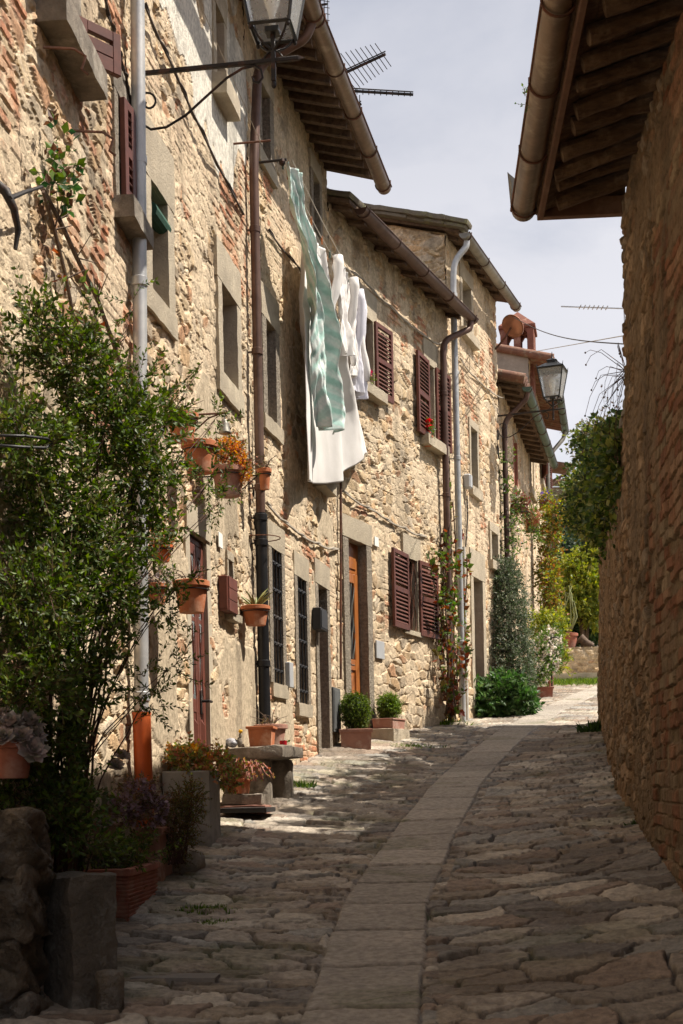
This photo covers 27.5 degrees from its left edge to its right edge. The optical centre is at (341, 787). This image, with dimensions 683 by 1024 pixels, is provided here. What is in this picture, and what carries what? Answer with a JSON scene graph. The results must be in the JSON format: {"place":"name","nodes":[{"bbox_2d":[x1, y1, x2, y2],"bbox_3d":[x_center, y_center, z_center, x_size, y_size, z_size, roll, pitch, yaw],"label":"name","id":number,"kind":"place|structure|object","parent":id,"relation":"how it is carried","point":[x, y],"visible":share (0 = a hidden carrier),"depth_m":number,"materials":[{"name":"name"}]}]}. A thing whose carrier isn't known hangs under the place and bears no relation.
{"place":"outdoors","nodes":[
{"label":"outdoors","id":0,"kind":"place"},
{"bbox_2d":[0,683,682,1023],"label":"road","id":1,"kind":"structure","parent":0,"point":[498,870],"depth_m":7.48,"materials":[{"name":"stone"}]},
{"bbox_2d":[0,263,243,872],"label":"bush","id":2,"kind":"object","parent":1,"relation":"on","point":[67,683],"visible":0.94,"depth_m":6.16,"materials":[{"name":"green plant"}]},
{"bbox_2d":[0,434,52,448],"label":"hose","id":3,"kind":"object","parent":2,"relation":"hanging from","point":[25,436],"visible":1,"depth_m":5.70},
{"bbox_2d":[131,826,172,880],"bbox_3d":[-1.099,0.413,8.238,0.180,0.360,0.480,-1,0,5],"label":"planter","id":4,"kind":"object","parent":1,"relation":"on","point":[164,870],"visible":0.41,"depth_m":8.02,"materials":[{"name":"pink ceramic"}]},
{"bbox_2d":[153,773,212,873],"bbox_3d":[-0.972,0.214,8.268,0.364,0.605,0.587,-1,0,20],"label":"plant","id":5,"kind":"object","parent":4,"relation":"in","point":[187,813],"visible":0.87,"depth_m":8.22,"materials":[{"name":"green plant"}]},
{"bbox_2d":[130,973,220,986],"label":"paving slab","id":6,"kind":"structure","parent":1,"relation":"on","point":[201,977],"depth_m":6.01,"materials":[{"name":"stone"}]},
{"bbox_2d":[172,849,205,874],"bbox_3d":[-1.017,0.454,8.505,0.377,0.175,0.296,-1,0,0],"label":"boulder","id":7,"kind":"object","parent":1,"relation":"on","point":[198,860],"visible":0.37,"depth_m":8.38,"materials":[{"name":"stone"}]},
{"bbox_2d":[161,730,248,846],"bbox_3d":[-0.954,0.093,9.510,0.644,0.953,0.810,-1,0,0],"label":"planter","id":8,"kind":"object","parent":1,"relation":"on","point":[209,775],"visible":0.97,"depth_m":9.26,"materials":[{"name":"stone"}]},
{"bbox_2d":[175,902,242,914],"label":"weed","id":9,"kind":"object","parent":1,"relation":"on","point":[202,907],"visible":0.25,"depth_m":7.39,"materials":[{"name":"green plant"}]},
{"bbox_2d":[220,805,270,814],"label":"brick slab","id":10,"kind":"structure","parent":1,"relation":"on","point":[237,806],"depth_m":10.65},
{"bbox_2d":[222,793,265,804],"bbox_3d":[-0.752,0.097,10.807,0.324,0.102,0.200,-1,0,8],"label":"stone block","id":11,"kind":"object","parent":10,"relation":"on","point":[246,799],"depth_m":10.71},
{"bbox_2d":[217,757,275,793],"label":"potted succulent","id":12,"kind":"object","parent":11,"relation":"on","point":[251,766],"visible":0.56,"depth_m":10.70,"materials":[{"name":"orange plant"}]},
{"bbox_2d":[220,807,275,812],"bbox_3d":[-0.716,0.171,10.510,0.382,0.041,0.363,-1,0,8],"label":"stone slab","id":13,"kind":"object","parent":1,"relation":"on","point":[248,810],"depth_m":10.34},
{"bbox_2d":[224,744,302,805],"bbox_3d":[-0.620,-0.050,11.370,0.505,0.587,0.934,-1,0,8],"label":"stone bench","id":14,"kind":"object","parent":1,"relation":"on","point":[275,758],"visible":0.67,"depth_m":11.00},
{"bbox_2d":[246,719,279,746],"bbox_3d":[-0.630,-0.443,11.202,0.262,0.242,0.307,-1,0,0],"label":"flower box","id":15,"kind":"object","parent":14,"relation":"on","point":[261,735],"visible":0.98,"depth_m":11.08,"materials":[{"name":"ceramic"}]},
{"bbox_2d":[250,703,289,743],"bbox_3d":[-0.591,-0.515,11.609,0.320,0.385,0.308,-1,0,0],"label":"flower pot","id":16,"kind":"object","parent":14,"relation":"on","point":[280,733],"visible":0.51,"depth_m":11.54,"materials":[{"name":"orange ceramic"}]},
{"bbox_2d":[339,689,373,749],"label":"potted topiary","id":17,"kind":"object","parent":1,"relation":"on","point":[355,710],"visible":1,"depth_m":15.49,"materials":[{"name":"plant"}]},
{"bbox_2d":[371,728,409,740],"bbox_3d":[0.582,-0.532,16.767,0.341,0.353,0.584,-1,0,23],"label":"stone trough","id":18,"kind":"object","parent":1,"relation":"on","point":[391,734],"visible":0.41,"depth_m":16.52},
{"bbox_2d":[371,690,405,728],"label":"potted topiary","id":19,"kind":"object","parent":18,"relation":"on","point":[388,708],"visible":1,"depth_m":16.67,"materials":[{"name":"plant"}]},
{"bbox_2d":[474,666,544,717],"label":"shrub","id":20,"kind":"object","parent":1,"relation":"on","point":[505,694],"visible":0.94,"depth_m":20.62,"materials":[{"name":"green plant"}]},
{"bbox_2d":[537,686,553,697],"bbox_3d":[3.597,-1.654,25.200,0.430,0.300,0.430,-1,0,0],"label":"planter","id":21,"kind":"object","parent":1,"relation":"on","point":[547,692],"visible":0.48,"depth_m":25.00,"materials":[{"name":"ceramic"}]},
{"bbox_2d":[523,622,566,687],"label":"flowering shrub","id":22,"kind":"object","parent":21,"relation":"in","point":[548,654],"visible":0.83,"depth_m":24.83,"materials":[{"name":"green plant"}]},
{"bbox_2d":[574,718,601,732],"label":"weed","id":23,"kind":"object","parent":1,"relation":"on","point":[594,726],"visible":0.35,"depth_m":17.46,"materials":[{"name":"green plant"}]},
{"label":"stone kerb","id":24,"kind":"structure","parent":1,"relation":"on","visible":0},
{"bbox_2d":[84,816,182,921],"bbox_3d":[-1.166,0.435,7.350,0.684,0.578,0.936,-1,0,0],"label":"planter","id":25,"kind":"object","parent":24,"relation":"on","point":[136,882],"visible":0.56,"depth_m":7.28,"materials":[{"name":"ceramic"}]},
{"bbox_2d":[59,742,130,826],"bbox_3d":[-1.249,0.015,6.851,0.174,0.464,1.178,-1,0,5],"label":"plant","id":26,"kind":"object","parent":25,"relation":"in","point":[117,764],"visible":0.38,"depth_m":7.34,"materials":[{"name":"green plant"}]},
{"bbox_2d":[99,770,181,841],"bbox_3d":[-1.152,0.110,7.750,0.392,0.431,0.662,-1,0,26],"label":"plant","id":27,"kind":"object","parent":25,"relation":"in","point":[141,801],"visible":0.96,"depth_m":7.75,"materials":[{"name":"purple plant"}]},
{"bbox_2d":[321,0,625,486],"label":"sky","id":28,"kind":"structure","parent":0,"point":[449,147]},
{"bbox_2d":[540,676,597,685],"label":"grass","id":29,"kind":"structure","parent":0,"point":[576,682],"depth_m":28.85,"materials":[{"name":"green plant"}]},
{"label":"terrace ground","id":30,"kind":"structure","parent":0,"visible":0},
{"bbox_2d":[551,527,581,588],"bbox_3d":[5.626,-5.301,35.007,1.127,2.586,1.512,-1,0,0],"label":"tree","id":31,"kind":"object","parent":30,"relation":"on","point":[568,544],"visible":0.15,"depth_m":34.71,"materials":[{"name":"green plant"}]},
{"bbox_2d":[553,582,598,646],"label":"shrub","id":32,"kind":"object","parent":30,"relation":"on","point":[592,637],"visible":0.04,"depth_m":33.25,"materials":[{"name":"green plant"}]},
{"bbox_2d":[554,538,599,646],"bbox_3d":[5.650,-4.543,32.465,1.638,2.620,1.680,-1,0,32],"label":"tree","id":33,"kind":"object","parent":30,"relation":"on","point":[580,578],"visible":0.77,"depth_m":32.10,"materials":[{"name":"green plant"}]},
{"bbox_3d":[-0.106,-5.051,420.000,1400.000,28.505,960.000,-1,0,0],"label":"ground","id":34,"kind":"structure","parent":0,"visible":0},
{"bbox_2d":[0,806,56,1018],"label":"stone pillar","id":35,"kind":"structure","parent":34,"relation":"on","point":[28,875],"depth_m":5.34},
{"bbox_2d":[0,707,50,778],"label":"potted succulent","id":36,"kind":"object","parent":35,"relation":"on","point":[22,747],"visible":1,"depth_m":5.55,"materials":[{"name":"grey plant"}]},
{"bbox_2d":[42,871,123,1012],"bbox_3d":[-1.055,0.700,5.677,0.234,0.709,0.384,-1,0,-35],"label":"concrete block","id":37,"kind":"object","parent":34,"relation":"on","point":[80,944],"depth_m":5.57,"materials":[{"name":"stone"}]},
{"bbox_2d":[0,0,323,868],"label":"stone house","id":38,"kind":"structure","parent":34,"relation":"on","point":[162,204],"depth_m":9.31,"materials":[{"name":"beige stone"}]},
{"bbox_2d":[0,181,42,249],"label":"iron hook","id":39,"kind":"object","parent":38,"relation":"attached to","point":[9,197],"visible":1,"depth_m":5.99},
{"bbox_2d":[25,108,128,386],"bbox_3d":[-1.356,-2.670,7.516,0.263,1.228,2.077,-1,0,1],"label":"climbing rose","id":40,"kind":"object","parent":38,"relation":"attached to","point":[59,177],"visible":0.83,"depth_m":6.91,"materials":[{"name":"green plant"}]},
{"bbox_2d":[34,0,120,155],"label":"window","id":41,"kind":"structure","parent":38,"relation":"in","point":[86,61],"depth_m":7.18,"materials":[{"name":"stone"}]},
{"bbox_2d":[104,0,130,104],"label":"cable","id":42,"kind":"object","parent":38,"relation":"attached to","point":[113,28],"visible":0.77,"depth_m":8.45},
{"bbox_2d":[108,68,153,249],"bbox_3d":[-1.408,-3.891,8.578,0.383,0.996,0.556,-1,0,5],"label":"window","id":43,"kind":"structure","parent":38,"relation":"in","point":[129,214],"depth_m":8.41,"materials":[{"name":"wood"}]},
{"bbox_2d":[132,112,177,341],"bbox_3d":[-1.348,-3.759,9.401,0.285,1.296,0.798,-1,0,9],"label":"window","id":44,"kind":"structure","parent":38,"relation":"in","point":[160,210],"depth_m":9.52,"materials":[{"name":"stone"}]},
{"bbox_2d":[148,562,171,604],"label":"hanging pot","id":45,"kind":"object","parent":38,"relation":"attached to","point":[153,583],"visible":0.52,"depth_m":8.66,"materials":[{"name":"ceramic"}]},
{"bbox_2d":[148,517,185,562],"bbox_3d":[-1.130,-1.528,8.740,0.290,0.328,0.283,-1,0,36],"label":"hanging pot","id":46,"kind":"object","parent":38,"relation":"attached to","point":[165,550],"visible":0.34,"depth_m":8.69,"materials":[{"name":"ceramic"}]},
{"bbox_2d":[157,397,201,443],"bbox_3d":[-1.079,-2.419,9.165,0.336,0.291,0.241,-1,0,0],"label":"hanging pot","id":47,"kind":"object","parent":38,"relation":"attached to","point":[177,430],"visible":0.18,"depth_m":9.12,"materials":[{"name":"ceramic"}]},
{"bbox_2d":[168,565,210,613],"bbox_3d":[-1.013,-1.287,9.045,0.384,0.308,0.278,-1,0,-19],"label":"hanging pot","id":48,"kind":"object","parent":38,"relation":"attached to","point":[194,603],"visible":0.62,"depth_m":9.00,"materials":[{"name":"ceramic"}]},
{"bbox_2d":[172,438,217,475],"bbox_3d":[-0.990,-2.276,9.635,0.256,0.212,0.288,-1,0,-44],"label":"hanging pot","id":49,"kind":"object","parent":38,"relation":"attached to","point":[202,457],"visible":0.59,"depth_m":9.54,"materials":[{"name":"ceramic"}]},
{"bbox_2d":[145,2,244,214],"bbox_3d":[-1.062,-5.016,10.565,0.045,0.201,3.021,-1,0,8],"label":"cable","id":50,"kind":"object","parent":38,"relation":"attached to","point":[165,50],"visible":0.94,"depth_m":10.17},
{"bbox_2d":[190,536,212,764],"bbox_3d":[-1.047,-0.762,10.315,0.121,2.163,0.505,-1,0,8],"label":"door","id":51,"kind":"structure","parent":38,"relation":"in","point":[196,550],"depth_m":10.35,"materials":[{"name":"brown wood"}]},
{"bbox_2d":[195,412,230,434],"bbox_3d":[-0.963,-2.673,10.230,0.306,0.157,0.095,-1,0,0],"label":"bell","id":52,"kind":"object","parent":38,"relation":"attached to","point":[225,428],"visible":0.65,"depth_m":10.22,"materials":[{"name":"metal"}]},
{"bbox_2d":[130,0,304,130],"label":"wall lamp","id":53,"kind":"object","parent":38,"relation":"attached to","point":[273,24],"visible":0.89,"depth_m":8.75,"materials":[{"name":"metal"}]},
{"bbox_2d":[212,0,239,121],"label":"window","id":54,"kind":"structure","parent":38,"relation":"in","point":[226,97],"depth_m":11.32,"materials":[{"name":"stone"}]},
{"bbox_2d":[211,234,244,417],"bbox_3d":[-1.041,-3.766,11.489,0.283,1.236,0.911,-1,0,8],"label":"window","id":55,"kind":"structure","parent":38,"relation":"in","point":[228,302],"depth_m":11.56,"materials":[{"name":"stone"}]},
{"bbox_2d":[199,429,260,498],"bbox_3d":[-0.836,-2.430,10.407,0.444,0.524,0.391,-1,0,-12],"label":"hanging pot","id":56,"kind":"object","parent":38,"relation":"attached to","point":[241,467],"visible":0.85,"depth_m":10.32,"materials":[{"name":"orange ceramic"}]},
{"bbox_2d":[224,550,242,623],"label":"window","id":57,"kind":"structure","parent":38,"relation":"in","point":[229,556],"depth_m":11.24,"materials":[{"name":"stone"}]},
{"bbox_2d":[198,0,270,144],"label":"washing line","id":58,"kind":"object","parent":38,"relation":"attached to","point":[249,142],"visible":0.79,"depth_m":11.17,"materials":[{"name":"metal"}]},
{"bbox_2d":[241,589,273,626],"bbox_3d":[-0.741,-1.526,11.749,0.333,0.332,0.262,-1,0,-19],"label":"hanging pot","id":59,"kind":"object","parent":38,"relation":"attached to","point":[254,612],"visible":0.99,"depth_m":11.68,"materials":[{"name":"ceramic"}]},
{"bbox_2d":[242,455,276,489],"bbox_3d":[-0.701,-2.689,11.880,0.316,0.298,0.205,-1,0,-12],"label":"hanging pot","id":60,"kind":"object","parent":38,"relation":"attached to","point":[265,475],"visible":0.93,"depth_m":11.86,"materials":[{"name":"ceramic"}]},
{"bbox_2d":[242,5,391,764],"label":"stone house","id":61,"kind":"structure","parent":34,"relation":"on","point":[306,115],"depth_m":13.68,"materials":[{"name":"beige stone"}]},
{"bbox_2d":[244,49,277,188],"bbox_3d":[-0.824,-6.221,13.033,0.294,1.020,0.671,-1,0,12],"label":"window","id":62,"kind":"structure","parent":61,"relation":"in","point":[266,149],"depth_m":13.16,"materials":[{"name":"stone"}]},
{"bbox_2d":[250,281,283,444],"bbox_3d":[-0.773,-3.948,13.047,0.295,1.354,0.712,-1,0,12],"label":"window","id":63,"kind":"structure","parent":61,"relation":"in","point":[269,306],"depth_m":13.19,"materials":[{"name":"stone"}]},
{"bbox_2d":[253,519,288,699],"bbox_3d":[-0.717,-1.645,13.092,0.292,1.627,0.653,-1,0,12],"label":"window","id":64,"kind":"structure","parent":61,"relation":"in","point":[275,549],"depth_m":13.09,"materials":[{"name":"stone"}]},
{"bbox_2d":[265,501,339,549],"bbox_3d":[-0.354,-2.624,14.283,0.050,0.198,3.293,-1,0,12],"label":"cable","id":65,"kind":"object","parent":61,"relation":"attached to","point":[286,522],"visible":0.99,"depth_m":13.79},
{"bbox_2d":[292,550,312,717],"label":"window","id":66,"kind":"structure","parent":61,"relation":"in","point":[304,708],"depth_m":14.07,"materials":[{"name":"stone"}]},
{"bbox_2d":[259,158,353,281],"bbox_3d":[-0.297,-5.611,14.235,0.393,0.146,3.435,-1,0,12],"label":"washing line","id":67,"kind":"object","parent":61,"relation":"attached to","point":[281,161],"visible":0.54,"depth_m":13.36,"materials":[{"name":"metal"}]},
{"bbox_2d":[286,162,345,434],"bbox_3d":[-0.207,-4.604,13.469,0.308,2.071,1.887,-1,0,8],"label":"bed sheet","id":68,"kind":"object","parent":67,"relation":"hanging from","point":[326,378],"visible":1,"depth_m":13.58,"materials":[{"name":"fabric"}]},
{"bbox_2d":[299,233,366,483],"bbox_3d":[-0.072,-4.278,14.958,0.189,2.651,3.107,-1,0,13],"label":"bed sheet","id":69,"kind":"object","parent":67,"relation":"hanging from","point":[331,458],"visible":0.44,"depth_m":14.66,"materials":[{"name":"white fabric"}]},
{"bbox_2d":[331,254,359,355],"bbox_3d":[0.024,-5.119,14.997,0.204,1.017,0.868,-1,0,14],"label":"shirt","id":70,"kind":"object","parent":67,"relation":"hanging from","point":[340,287],"visible":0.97,"depth_m":15.03,"materials":[{"name":"white fabric"}]},
{"bbox_2d":[346,282,369,391],"bbox_3d":[0.140,-5.087,15.720,0.218,1.140,0.718,-1,0,15],"label":"shirt","id":71,"kind":"object","parent":67,"relation":"hanging from","point":[353,361],"visible":0.45,"depth_m":15.63,"materials":[{"name":"white fabric"}]},
{"bbox_2d":[352,289,368,399],"bbox_3d":[0.181,-5.058,15.878,0.228,1.201,0.541,-1,0,5],"label":"shirt","id":72,"kind":"object","parent":67,"relation":"hanging from","point":[360,386],"visible":0.64,"depth_m":15.74,"materials":[{"name":"white fabric"}]},
{"bbox_2d":[307,147,323,247],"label":"window","id":73,"kind":"structure","parent":61,"relation":"in","point":[315,172],"depth_m":15.26,"materials":[{"name":"stone"}]},
{"bbox_2d":[312,557,332,754],"bbox_3d":[-0.345,-1.348,15.072,0.339,2.157,0.775,-1,0,11],"label":"doorway","id":74,"kind":"structure","parent":61,"relation":"in","point":[324,738],"depth_m":15.26,"materials":[{"name":"stone"}]},
{"bbox_2d":[314,483,336,496],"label":"window","id":75,"kind":"structure","parent":61,"relation":"in","point":[328,490],"depth_m":15.11,"materials":[{"name":"stone"}]},
{"bbox_2d":[331,687,340,732],"bbox_3d":[-0.058,-0.861,15.562,0.036,0.495,0.369,-1,0,12],"label":"meter door","id":76,"kind":"structure","parent":61,"relation":"in","point":[336,724],"depth_m":15.47,"materials":[{"name":"grey metal"}]},
{"bbox_2d":[340,43,390,89],"bbox_3d":[-0.447,-7.621,15.338,2.051,0.487,0.553,-1,0,20],"label":"television antenna","id":77,"kind":"object","parent":61,"relation":"on","point":[372,59],"visible":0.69,"depth_m":15.01,"materials":[{"name":"metal"}]},
{"bbox_2d":[354,88,412,96],"bbox_3d":[-0.295,-7.631,15.771,2.221,0.501,0.166,-1,0,7],"label":"television antenna","id":78,"kind":"object","parent":61,"relation":"on","point":[382,91],"visible":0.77,"depth_m":15.69,"materials":[{"name":"metal"}]},
{"bbox_2d":[327,188,478,742],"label":"stone house","id":79,"kind":"structure","parent":34,"relation":"on","point":[388,623],"depth_m":17.58,"materials":[{"name":"beige stone"}]},
{"bbox_2d":[333,513,374,738],"bbox_3d":[0.110,-1.792,16.436,0.239,2.726,0.927,-1,0,23],"label":"doorway","id":80,"kind":"structure","parent":79,"relation":"in","point":[357,608],"depth_m":16.59,"materials":[{"name":"stone"}]},
{"bbox_2d":[359,283,393,405],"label":"window","id":81,"kind":"structure","parent":79,"relation":"in","point":[377,395],"depth_m":17.02,"materials":[{"name":"wood"}]},
{"bbox_2d":[342,490,426,536],"bbox_3d":[0.578,-3.350,17.300,0.046,0.140,2.894,-1,0,23],"label":"cable","id":82,"kind":"object","parent":79,"relation":"attached to","point":[373,510],"visible":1,"depth_m":17.03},
{"bbox_2d":[331,253,441,344],"bbox_3d":[0.636,-6.098,17.573,0.046,0.181,3.941,-1,0,23],"label":"cable","id":83,"kind":"object","parent":79,"relation":"attached to","point":[389,305],"visible":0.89,"depth_m":17.50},
{"bbox_2d":[391,532,439,639],"bbox_3d":[0.865,-2.614,18.154,0.267,1.297,1.672,-1,0,23],"label":"window","id":84,"kind":"structure","parent":79,"relation":"in","point":[413,602],"depth_m":18.26,"materials":[{"name":"wood"}]},
{"bbox_2d":[416,336,451,457],"bbox_3d":[1.182,-5.322,18.982,0.304,1.505,1.331,-1,0,23],"label":"window","id":85,"kind":"structure","parent":79,"relation":"in","point":[431,408],"depth_m":18.89,"materials":[{"name":"wood"}]},
{"bbox_2d":[426,482,473,718],"bbox_3d":[1.512,-2.604,19.140,0.617,3.348,1.959,-1,0,8],"label":"climbing plant","id":86,"kind":"object","parent":79,"relation":"attached to","point":[446,690],"visible":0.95,"depth_m":18.97,"materials":[{"name":"green plant"}]},
{"bbox_2d":[364,203,521,721],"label":"stone house","id":87,"kind":"structure","parent":34,"relation":"on","point":[447,250],"depth_m":20.71,"materials":[{"name":"stone"}]},
{"bbox_2d":[444,261,479,350],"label":"window","id":88,"kind":"structure","parent":87,"relation":"in","point":[466,280],"depth_m":20.78,"materials":[{"name":"stone"}]},
{"bbox_2d":[449,417,483,501],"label":"window","id":89,"kind":"structure","parent":87,"relation":"in","point":[473,455],"depth_m":21.14,"materials":[{"name":"stone"}]},
{"bbox_2d":[452,547,486,707],"bbox_3d":[1.925,-2.329,21.062,0.339,2.457,0.916,-1,0,20],"label":"doorway","id":90,"kind":"structure","parent":87,"relation":"in","point":[477,579],"depth_m":21.27,"materials":[{"name":"stone"}]},
{"bbox_2d":[487,521,503,573],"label":"window","id":91,"kind":"structure","parent":87,"relation":"in","point":[494,531],"depth_m":22.03,"materials":[{"name":"stone"}]},
{"bbox_2d":[495,314,523,349],"bbox_3d":[2.684,-7.300,22.323,0.452,0.510,0.332,-1,0,0],"label":"satellite dish","id":92,"kind":"object","parent":87,"relation":"attached to","point":[512,327],"visible":0.98,"depth_m":22.28,"materials":[{"name":"orange metal"}]},
{"bbox_2d":[496,353,567,454],"bbox_3d":[3.025,-6.140,22.249,1.135,1.547,0.430,-1,0,20],"label":"wall lamp","id":93,"kind":"object","parent":87,"relation":"attached to","point":[552,372],"visible":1,"depth_m":22.02,"materials":[{"name":"metal"}]},
{"bbox_2d":[489,554,543,710],"bbox_3d":[2.642,-2.325,21.898,1.038,2.810,1.522,-1,0,0],"label":"shrub","id":94,"kind":"object","parent":34,"relation":"on","point":[505,591],"visible":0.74,"depth_m":21.84,"materials":[{"name":"green plant"}]},
{"bbox_2d":[496,369,557,672],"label":"stone house","id":95,"kind":"structure","parent":34,"relation":"on","point":[530,441],"depth_m":24.98,"materials":[{"name":"beige stone"}]},
{"bbox_2d":[498,427,520,498],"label":"window","id":96,"kind":"structure","parent":95,"relation":"in","point":[515,438],"depth_m":25.58,"materials":[{"name":"stone"}]},
{"bbox_2d":[498,435,527,564],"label":"climbing plant","id":97,"kind":"object","parent":95,"relation":"attached to","point":[513,538],"visible":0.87,"depth_m":22.86,"materials":[{"name":"green plant"}]},
{"bbox_2d":[511,486,533,526],"bbox_3d":[3.106,-4.906,24.438,0.501,0.736,0.533,-1,0,-43],"label":"flower box","id":98,"kind":"object","parent":95,"relation":"attached to","point":[522,508],"visible":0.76,"depth_m":24.37,"materials":[{"name":"ceramic"}]},
{"bbox_2d":[528,454,536,503],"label":"window","id":99,"kind":"structure","parent":95,"relation":"in","point":[531,488],"depth_m":28.36,"materials":[{"name":"stone"}]},
{"bbox_2d":[520,504,546,543],"bbox_3d":[3.341,-4.660,24.611,0.503,0.756,0.588,-1,0,22],"label":"flower box","id":100,"kind":"object","parent":95,"relation":"attached to","point":[532,527],"visible":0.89,"depth_m":24.57,"materials":[{"name":"ceramic"}]},
{"bbox_2d":[535,487,556,518],"bbox_3d":[4.265,-5.888,28.939,0.463,0.731,0.546,-1,0,0],"label":"flower box","id":101,"kind":"object","parent":95,"relation":"attached to","point":[545,497],"visible":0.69,"depth_m":28.88,"materials":[{"name":"ceramic"}]},
{"bbox_2d":[532,496,569,685],"bbox_3d":[4.271,-3.984,28.271,0.956,3.858,0.864,-1,0,-21],"label":"climbing plant","id":102,"kind":"object","parent":95,"relation":"attached to","point":[550,584],"visible":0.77,"depth_m":28.15,"materials":[{"name":"green plant"}]},
{"bbox_2d":[496,312,568,636],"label":"plastered house","id":103,"kind":"structure","parent":34,"relation":"on","point":[517,357],"depth_m":29.06,"materials":[{"name":"grey paint"}]},
{"bbox_2d":[540,463,552,491],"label":"window","id":104,"kind":"structure","parent":103,"relation":"in","point":[544,468],"depth_m":32.32,"materials":[{"name":"stone"}]},
{"bbox_2d":[526,603,575,676],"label":"shrub","id":105,"kind":"object","parent":34,"relation":"on","point":[542,618],"visible":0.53,"depth_m":25.94,"materials":[{"name":"green plant"}]},
{"bbox_2d":[553,646,598,679],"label":"terrace wall","id":106,"kind":"structure","parent":34,"relation":"on","point":[584,664],"depth_m":30.38,"materials":[{"name":"stone"}]},
{"bbox_2d":[557,585,577,646],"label":"potted plant","id":107,"kind":"object","parent":106,"relation":"on","point":[572,640],"visible":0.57,"depth_m":30.59,"materials":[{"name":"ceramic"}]},
{"bbox_2d":[507,0,682,891],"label":"stone house","id":108,"kind":"structure","parent":34,"relation":"on","point":[602,126],"depth_m":8.36,"materials":[{"name":"brown stone"}]},
{"bbox_2d":[582,343,624,459],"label":"dry plant","id":109,"kind":"object","parent":108,"relation":"attached to","point":[616,372],"visible":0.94,"depth_m":10.00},
{"bbox_2d":[597,395,634,810],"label":"garden wall","id":110,"kind":"structure","parent":34,"relation":"on","point":[614,694],"depth_m":11.68,"materials":[{"name":"stone"}]},
{"bbox_2d":[552,385,623,569],"bbox_3d":[2.897,-3.505,15.059,1.058,2.753,8.873,-1,0,7],"label":"ivy","id":111,"kind":"object","parent":110,"relation":"attached to","point":[593,482],"visible":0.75,"depth_m":13.73,"materials":[{"name":"green plant"}]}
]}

